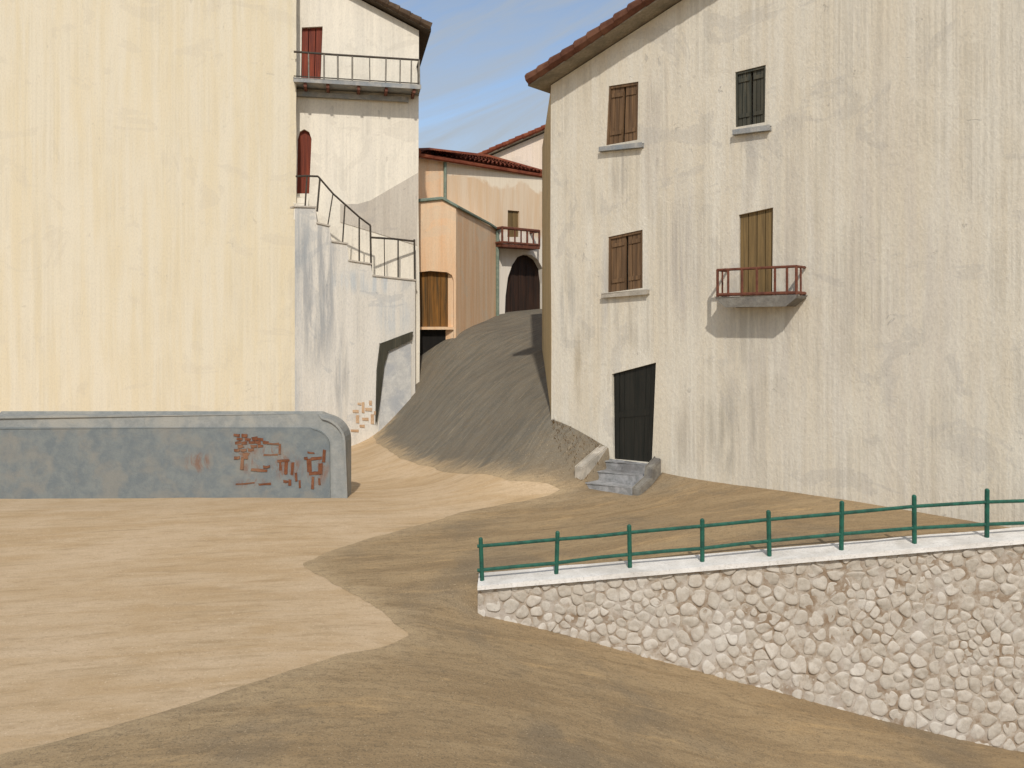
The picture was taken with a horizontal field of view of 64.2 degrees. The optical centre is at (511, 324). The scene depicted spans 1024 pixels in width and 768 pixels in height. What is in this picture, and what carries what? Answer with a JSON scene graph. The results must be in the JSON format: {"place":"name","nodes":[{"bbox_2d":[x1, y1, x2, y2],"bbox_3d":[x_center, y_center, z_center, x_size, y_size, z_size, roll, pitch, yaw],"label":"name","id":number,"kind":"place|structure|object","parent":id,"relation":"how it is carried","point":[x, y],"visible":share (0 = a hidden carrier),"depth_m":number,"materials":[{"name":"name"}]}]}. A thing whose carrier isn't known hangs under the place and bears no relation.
{"place":"outdoors","nodes":[
{"label":"outdoors","id":0,"kind":"place"},
{"bbox_2d":[0,435,559,753],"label":"ground","id":1,"kind":"structure","parent":0,"point":[115,611],"depth_m":11.42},
{"bbox_2d":[0,0,296,411],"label":"cream house","id":2,"kind":"structure","parent":1,"relation":"on","point":[148,157],"depth_m":25.10,"materials":[{"name":"paint"}]},
{"bbox_2d":[0,411,350,498],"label":"wall","id":3,"kind":"structure","parent":1,"relation":"on","point":[162,454],"depth_m":17.67,"materials":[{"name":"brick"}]},
{"bbox_2d":[290,175,416,445],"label":"outside staircase","id":4,"kind":"structure","parent":1,"relation":"on","point":[355,346],"depth_m":24.75,"materials":[{"name":"white paint"}]},
{"bbox_2d":[378,340,410,430],"bbox_3d":[-3.677,2.116,25.576,1.151,3.257,0.036,0,0,-34],"label":"cellar door","id":5,"kind":"structure","parent":4,"relation":"in","point":[396,384],"depth_m":25.58,"materials":[{"name":"white paint"}]},
{"bbox_2d":[293,0,431,384],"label":"white house","id":6,"kind":"structure","parent":1,"relation":"on","point":[356,79],"depth_m":26.00,"materials":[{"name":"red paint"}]},
{"bbox_2d":[297,130,311,193],"bbox_3d":[-6.557,-5.109,25.786,0.452,2.029,0.065,0,0,-12],"label":"door","id":7,"kind":"structure","parent":6,"relation":"in","point":[304,140],"depth_m":25.76,"materials":[{"name":"red paint"}]},
{"bbox_2d":[302,28,321,78],"bbox_3d":[-6.330,-8.404,25.837,0.645,1.981,0.064,0,0,-12],"label":"door","id":8,"kind":"structure","parent":6,"relation":"in","point":[315,59],"depth_m":25.81,"materials":[{"name":"red paint"}]},
{"bbox_2d":[418,158,500,355],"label":"orange house","id":9,"kind":"structure","parent":1,"relation":"on","point":[459,270],"depth_m":28.03,"materials":[{"name":"paint"}]},
{"bbox_2d":[419,272,447,326],"bbox_3d":[-2.668,-0.845,27.853,1.306,1.912,0.067,0,0,-20],"label":"door","id":10,"kind":"structure","parent":9,"relation":"in","point":[433,286],"depth_m":27.82,"materials":[{"name":"brown wood"}]},
{"bbox_2d":[419,148,541,313],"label":"arched house","id":11,"kind":"structure","parent":1,"relation":"on","point":[504,196],"depth_m":32.25,"materials":[{"name":"beige paint"}]},
{"bbox_2d":[507,211,517,236],"bbox_3d":[-0.011,-3.970,32.481,0.592,1.074,0.063,0,0,-38],"label":"balcony door","id":12,"kind":"structure","parent":11,"relation":"in","point":[512,215],"depth_m":32.47,"materials":[{"name":"brown wood"}]},
{"bbox_2d":[505,255,539,311],"bbox_3d":[0.330,-1.493,32.998,2.067,2.623,0.078,0,0,-39],"label":"door","id":13,"kind":"structure","parent":11,"relation":"in","point":[523,282],"depth_m":33.08,"materials":[{"name":"brown wood"}]},
{"bbox_2d":[479,124,545,168],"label":"gabled house","id":14,"kind":"structure","parent":1,"relation":"on","point":[525,148],"depth_m":42.00,"materials":[{"name":"paint"}]},
{"bbox_2d":[477,527,1023,751],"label":"stone wall","id":15,"kind":"structure","parent":1,"relation":"on","point":[925,633],"depth_m":11.45,"materials":[{"name":"beige stone"}]},
{"bbox_2d":[477,488,1023,580],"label":"railing","id":16,"kind":"object","parent":15,"relation":"on","point":[841,513],"visible":1,"depth_m":11.57,"materials":[{"name":"green metal"}]},
{"bbox_2d":[525,0,1023,527],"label":"plastered house","id":17,"kind":"structure","parent":1,"relation":"on","point":[783,244],"depth_m":15.29,"materials":[{"name":"beige paint"}]},
{"bbox_2d":[598,82,643,151],"bbox_3d":[2.430,-4.528,17.902,1.120,1.503,0.261,0,0,41],"label":"window","id":18,"kind":"structure","parent":17,"relation":"in","point":[616,105],"depth_m":17.94,"materials":[{"name":"brown wood"}]},
{"bbox_2d":[601,230,649,297],"bbox_3d":[2.506,-1.304,17.836,1.195,1.448,0.262,0,0,41],"label":"window","id":19,"kind":"structure","parent":17,"relation":"in","point":[617,275],"depth_m":17.89,"materials":[{"name":"brown wood"}]},
{"bbox_2d":[614,363,655,461],"bbox_3d":[2.693,1.903,17.761,1.114,2.174,0.083,0,0,41],"label":"door","id":20,"kind":"structure","parent":17,"relation":"in","point":[634,389],"depth_m":17.76,"materials":[{"name":"black wood"}]},
{"bbox_2d":[732,65,771,135],"bbox_3d":[4.702,-4.342,15.910,0.766,1.295,0.263,0,0,40],"label":"window","id":21,"kind":"structure","parent":17,"relation":"in","point":[743,78],"depth_m":15.97,"materials":[{"name":"black wood"}]},
{"bbox_2d":[741,208,772,295],"bbox_3d":[4.791,-1.359,15.920,0.687,1.743,0.063,0,0,41],"label":"balcony door","id":22,"kind":"structure","parent":17,"relation":"in","point":[756,227],"depth_m":15.89,"materials":[{"name":"brown wood"}]},
{"bbox_2d":[389,0,633,152],"label":"sky","id":23,"kind":"structure","parent":0,"point":[475,96],"materials":[{"name":"blue"}]},
{"bbox_2d":[0,309,1023,767],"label":"road","id":24,"kind":"structure","parent":0,"point":[454,679],"depth_m":10.73,"materials":[{"name":"brown soil"}]},
{"bbox_2d":[552,418,600,481],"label":"dry grass","id":25,"kind":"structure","parent":24,"relation":"on","point":[572,443],"depth_m":18.37,"materials":[{"name":"beige plant"}]},
{"bbox_2d":[575,445,660,495],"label":"entrance steps","id":26,"kind":"structure","parent":24,"relation":"on","point":[631,478],"depth_m":17.39,"materials":[{"name":"stone"}]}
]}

